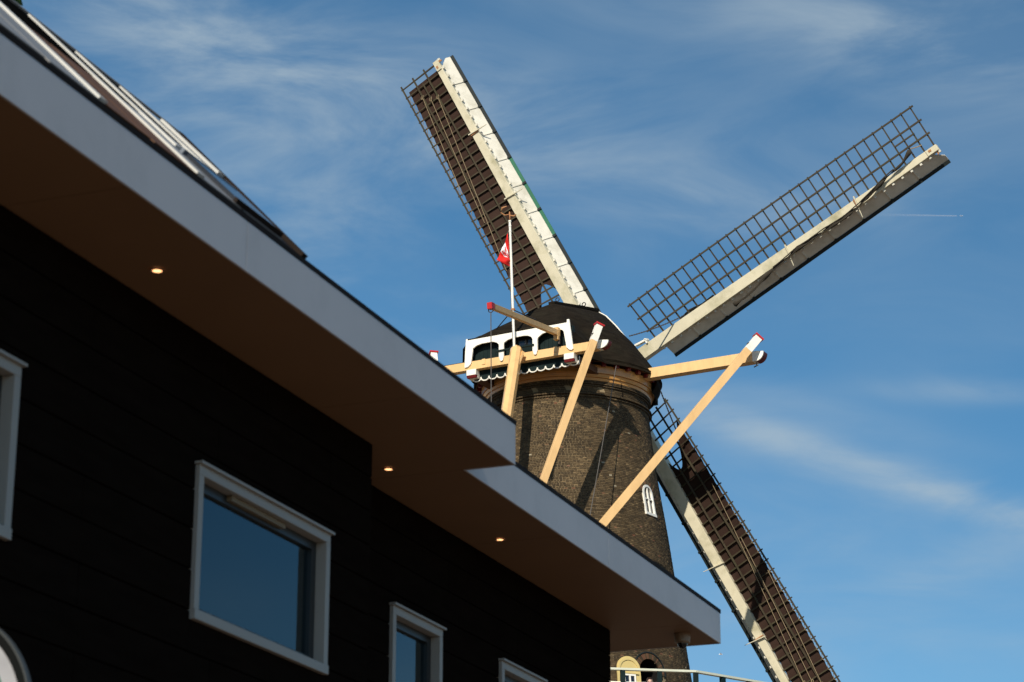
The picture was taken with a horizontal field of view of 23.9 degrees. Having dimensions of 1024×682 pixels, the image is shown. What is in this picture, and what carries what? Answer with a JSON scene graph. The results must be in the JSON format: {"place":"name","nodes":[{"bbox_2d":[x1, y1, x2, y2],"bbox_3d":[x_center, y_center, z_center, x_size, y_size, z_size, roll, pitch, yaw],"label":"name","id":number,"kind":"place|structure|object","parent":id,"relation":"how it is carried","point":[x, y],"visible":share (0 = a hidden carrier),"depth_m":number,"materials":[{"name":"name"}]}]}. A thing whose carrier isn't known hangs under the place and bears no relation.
{"place":"outdoors","nodes":[
{"label":"outdoors","id":0,"kind":"place"},
{"bbox_2d":[21,0,1023,681],"label":"sky","id":1,"kind":"structure","parent":0,"point":[874,454],"materials":[{"name":"blue"}]},
{"label":"ground","id":2,"kind":"structure","parent":0,"visible":0},
{"bbox_2d":[0,0,720,681],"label":"house","id":3,"kind":"structure","parent":2,"relation":"on","point":[242,438],"depth_m":18.14,"materials":[{"name":"black wood"}]},
{"bbox_2d":[0,349,27,540],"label":"window","id":4,"kind":"structure","parent":3,"relation":"in","point":[11,367],"depth_m":15.63,"materials":[{"name":"white glass"}]},
{"bbox_2d":[0,629,30,681],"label":"round sign","id":5,"kind":"object","parent":3,"relation":"attached to","point":[13,667],"visible":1,"depth_m":13.30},
{"bbox_2d":[186,460,334,674],"bbox_3d":[-1.975,1.814,18.870,0.195,1.192,2.335,-7,-20,20],"label":"window","id":6,"kind":"structure","parent":3,"relation":"in","point":[260,568],"depth_m":18.96,"materials":[{"name":"clear glass"}]},
{"bbox_2d":[388,602,446,681],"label":"window","id":7,"kind":"structure","parent":3,"relation":"in","point":[415,640],"depth_m":23.04,"materials":[{"name":"clear glass"}]},
{"bbox_2d":[497,658,547,681],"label":"window","id":8,"kind":"structure","parent":3,"relation":"in","point":[509,671],"depth_m":25.28,"materials":[{"name":"clear glass"}]},
{"bbox_2d":[674,632,690,648],"bbox_3d":[2.019,3.559,28.644,0.196,0.176,0.196,-7,-20,20],"label":"security camera","id":9,"kind":"object","parent":3,"relation":"attached to","point":[682,640],"visible":1,"depth_m":28.58,"materials":[{"name":"white plastic"}]},
{"bbox_2d":[400,55,950,681],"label":"windmill","id":10,"kind":"object","parent":2,"relation":"on","point":[572,383],"visible":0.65,"depth_m":78.72,"materials":[{"name":"brick"}]},
{"bbox_2d":[496,206,535,345],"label":"flagpole","id":11,"kind":"object","parent":10,"relation":"attached to","point":[511,289],"visible":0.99,"depth_m":76.84,"materials":[{"name":"white paint"}]},
{"bbox_2d":[497,234,509,265],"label":"flag","id":12,"kind":"object","parent":11,"relation":"hanging from","point":[504,256],"visible":1,"depth_m":77.04,"materials":[{"name":"red fabric"}]},
{"bbox_2d":[617,656,640,681],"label":"door","id":13,"kind":"structure","parent":10,"relation":"in","point":[626,661],"depth_m":72.49,"materials":[{"name":"yellow paint"}]},
{"bbox_2d":[642,485,656,517],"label":"arched window","id":14,"kind":"structure","parent":10,"relation":"in","point":[647,495],"depth_m":76.13,"materials":[{"name":"white paint"}]}
]}

